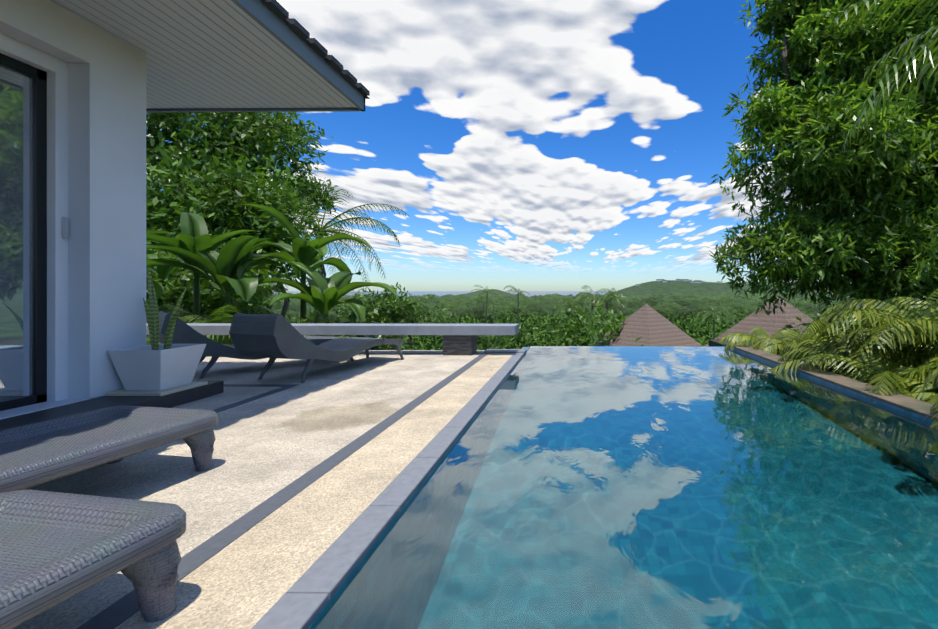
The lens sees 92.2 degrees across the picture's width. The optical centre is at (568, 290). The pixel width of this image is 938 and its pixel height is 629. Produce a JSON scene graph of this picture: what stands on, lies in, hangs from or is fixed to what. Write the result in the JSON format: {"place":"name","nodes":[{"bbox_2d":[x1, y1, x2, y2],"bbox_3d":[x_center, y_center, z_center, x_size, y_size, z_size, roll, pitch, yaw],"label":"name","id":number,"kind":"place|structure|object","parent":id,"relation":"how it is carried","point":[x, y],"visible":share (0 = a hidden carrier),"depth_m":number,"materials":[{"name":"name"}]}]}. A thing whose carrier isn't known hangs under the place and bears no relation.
{"place":"outdoors","nodes":[
{"label":"outdoors","id":0,"kind":"place"},
{"bbox_2d":[0,0,145,398],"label":"house walls","id":1,"kind":"structure","parent":0,"point":[107,183],"depth_m":3.72,"materials":[{"name":"white paint"}]},
{"bbox_2d":[0,33,68,410],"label":"door frame","id":2,"kind":"object","parent":1,"relation":"on","point":[47,73],"visible":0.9,"depth_m":3.56,"materials":[{"name":"white paint"}]},
{"bbox_2d":[0,65,32,401],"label":"sliding glass door","id":3,"kind":"structure","parent":2,"relation":"in","point":[16,234],"depth_m":3.38,"materials":[{"name":"glass"}]},
{"bbox_2d":[49,0,356,108],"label":"roof soffit","id":4,"kind":"structure","parent":1,"relation":"on","point":[214,53],"depth_m":4.17,"materials":[{"name":"white wood"}]},
{"bbox_2d":[146,0,364,112],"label":"roof fascia","id":5,"kind":"structure","parent":1,"relation":"on","point":[259,12],"depth_m":4.37,"materials":[{"name":"white paint"}]},
{"bbox_2d":[261,0,369,98],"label":"roof tiles","id":6,"kind":"object","parent":5,"relation":"on","point":[277,9],"visible":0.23,"depth_m":4.20,"materials":[{"name":"grey tile"}]},
{"bbox_2d":[13,350,513,628],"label":"deck terrace","id":7,"kind":"structure","parent":0,"point":[267,447],"depth_m":2.49,"materials":[{"name":"beige concrete"}]},
{"bbox_2d":[0,490,185,628],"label":"wicker daybed","id":8,"kind":"object","parent":7,"relation":"on","point":[56,548],"visible":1,"depth_m":1.32,"materials":[{"name":"grey wicker"}]},
{"bbox_2d":[0,406,217,492],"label":"wicker daybed","id":9,"kind":"object","parent":7,"relation":"on","point":[36,454],"visible":0.94,"depth_m":2.22,"materials":[{"name":"grey wicker"}]},
{"bbox_2d":[0,381,223,429],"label":"plinth","id":10,"kind":"structure","parent":7,"relation":"on","point":[209,389],"depth_m":3.57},
{"bbox_2d":[0,395,105,418],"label":"door sill","id":11,"kind":"structure","parent":10,"relation":"on","point":[8,413],"depth_m":3.37,"materials":[{"name":"grey stone"}]},
{"bbox_2d":[106,344,207,395],"bbox_3d":[-3.699,0.701,3.990,0.480,0.390,0.480,0,0,1],"label":"planter pot","id":12,"kind":"object","parent":10,"relation":"on","point":[145,370],"visible":0.88,"depth_m":3.82,"materials":[{"name":"white ceramic"}]},
{"bbox_2d":[143,267,187,349],"bbox_3d":[-3.650,0.176,4.020,0.515,0.780,0.253,0,0,37],"label":"cactus","id":13,"kind":"object","parent":12,"relation":"in","point":[152,314],"visible":0.85,"depth_m":4.00,"materials":[{"name":"green plant"}]},
{"bbox_2d":[159,311,353,378],"bbox_3d":[-4.023,0.630,5.833,0.665,0.788,2.098,0,0,41],"label":"sun lounger","id":14,"kind":"object","parent":7,"relation":"on","point":[184,333],"visible":0.5,"depth_m":5.12,"materials":[{"name":"wicker"}]},
{"bbox_2d":[77,352,488,628],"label":"deck paving stripes","id":15,"kind":"object","parent":7,"relation":"on","point":[119,612],"depth_m":2.11,"materials":[{"name":"stone"}]},
{"bbox_2d":[229,313,403,382],"bbox_3d":[-3.035,0.630,5.635,0.665,0.788,2.098,0,0,17],"label":"sun lounger","id":16,"kind":"object","parent":7,"relation":"on","point":[273,337],"visible":0.96,"depth_m":4.75,"materials":[{"name":"wicker"}]},
{"bbox_2d":[443,335,476,354],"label":"stone bench supports","id":17,"kind":"object","parent":7,"relation":"on","point":[459,344],"visible":0.21,"depth_m":6.95,"materials":[{"name":"grey stone"}]},
{"bbox_2d":[146,323,518,334],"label":"bench slab","id":18,"kind":"structure","parent":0,"point":[364,329],"depth_m":6.93,"materials":[{"name":"grey concrete"}]},
{"bbox_2d":[251,349,525,628],"bbox_3d":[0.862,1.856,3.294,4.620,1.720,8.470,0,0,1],"label":"pool coping","id":19,"kind":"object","parent":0,"point":[302,602],"depth_m":1.85,"materials":[{"name":"grey stone"}]},
{"bbox_2d":[274,291,614,296],"bbox_3d":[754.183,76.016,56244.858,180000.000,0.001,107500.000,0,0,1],"label":"sea water","id":20,"kind":"structure","parent":0,"point":[443,293],"depth_m":20315.67,"materials":[{"name":"blue liquid"}]},
{"bbox_2d":[146,0,919,290],"label":"sky","id":21,"kind":"structure","parent":0,"point":[524,145],"materials":[{"name":"blue"}]},
{"bbox_2d":[271,280,913,296],"bbox_3d":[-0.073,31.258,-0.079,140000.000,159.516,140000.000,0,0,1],"label":"terrain","id":22,"kind":"structure","parent":0,"point":[672,286],"depth_m":1651.85,"materials":[{"name":"green plant"}]},
{"bbox_2d":[146,204,398,342],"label":"banana plants","id":23,"kind":"object","parent":22,"relation":"on","point":[194,246],"visible":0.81,"depth_m":10.53,"materials":[{"name":"green plant"}]},
{"bbox_2d":[146,287,410,349],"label":"shrubs","id":24,"kind":"object","parent":22,"relation":"on","point":[233,307],"visible":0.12,"depth_m":10.41,"materials":[{"name":"green plant"}]},
{"bbox_2d":[146,112,630,349],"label":"trees","id":25,"kind":"object","parent":22,"relation":"on","point":[227,193],"depth_m":21.78,"materials":[{"name":"green plant"}]},
{"bbox_2d":[209,189,630,328],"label":"coconut palms","id":26,"kind":"object","parent":22,"relation":"on","point":[589,295],"depth_m":26.31,"materials":[{"name":"green plant"}]},
{"bbox_2d":[221,306,832,349],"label":"forest trees","id":27,"kind":"object","parent":22,"relation":"on","point":[702,334],"visible":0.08,"depth_m":85.13,"materials":[{"name":"green plant"}]},
{"bbox_2d":[210,292,854,323],"bbox_3d":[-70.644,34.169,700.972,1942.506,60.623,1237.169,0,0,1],"label":"forested hillside","id":28,"kind":"structure","parent":22,"relation":"on","point":[667,303],"depth_m":181.24,"materials":[{"name":"green plant"}]},
{"bbox_2d":[261,285,828,346],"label":"trees","id":29,"kind":"object","parent":22,"relation":"on","point":[570,303],"depth_m":76.75,"materials":[{"name":"green plant"}]},
{"bbox_2d":[307,347,936,628],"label":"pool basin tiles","id":30,"kind":"object","parent":22,"relation":"on","point":[824,382],"visible":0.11,"depth_m":3.76,"materials":[{"name":"grey tile"}]},
{"bbox_2d":[310,346,937,628],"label":"pool water","id":31,"kind":"structure","parent":30,"relation":"in","point":[624,487],"depth_m":2.10,"materials":[{"name":"blue liquid"}]},
{"bbox_2d":[596,304,701,346],"bbox_3d":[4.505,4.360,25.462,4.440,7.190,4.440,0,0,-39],"label":"tiled roof","id":32,"kind":"structure","parent":22,"relation":"on","point":[648,325],"depth_m":24.52,"materials":[{"name":"brown tile"}]},
{"bbox_2d":[636,279,850,285],"bbox_3d":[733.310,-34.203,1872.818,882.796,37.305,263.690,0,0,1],"label":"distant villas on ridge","id":33,"kind":"object","parent":22,"relation":"on","point":[691,281],"visible":0.33,"depth_m":1903.80,"materials":[{"name":"white"}]},
{"bbox_2d":[703,298,813,346],"bbox_3d":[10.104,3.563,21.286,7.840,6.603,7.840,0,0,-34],"label":"tiled roof","id":34,"kind":"structure","parent":22,"relation":"on","point":[771,324],"depth_m":20.69,"materials":[{"name":"brown tile"}]},
{"bbox_2d":[709,340,937,399],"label":"planting bed","id":35,"kind":"object","parent":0,"point":[714,343],"depth_m":9.57,"materials":[{"name":"soil"}]},
{"bbox_2d":[703,0,937,317],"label":"mango tree","id":36,"kind":"object","parent":35,"relation":"on","point":[896,214],"depth_m":10.26,"materials":[{"name":"green plant"}]},
{"bbox_2d":[718,288,937,428],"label":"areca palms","id":37,"kind":"object","parent":35,"relation":"on","point":[872,353],"visible":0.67,"depth_m":5.46,"materials":[{"name":"green plant"}]},
{"bbox_2d":[775,295,937,363],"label":"bed shrubs","id":38,"kind":"object","parent":35,"relation":"on","point":[806,324],"depth_m":9.40,"materials":[{"name":"green plant"}]},
{"bbox_2d":[822,0,937,202],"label":"overhanging palm","id":39,"kind":"object","parent":35,"relation":"on","point":[926,44],"visible":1,"depth_m":5.73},
{"bbox_2d":[725,343,937,420],"bbox_3d":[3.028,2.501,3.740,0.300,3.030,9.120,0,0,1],"label":"pool coping","id":40,"kind":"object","parent":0,"point":[914,405],"depth_m":4.58,"materials":[{"name":"beige stone"}]}
]}

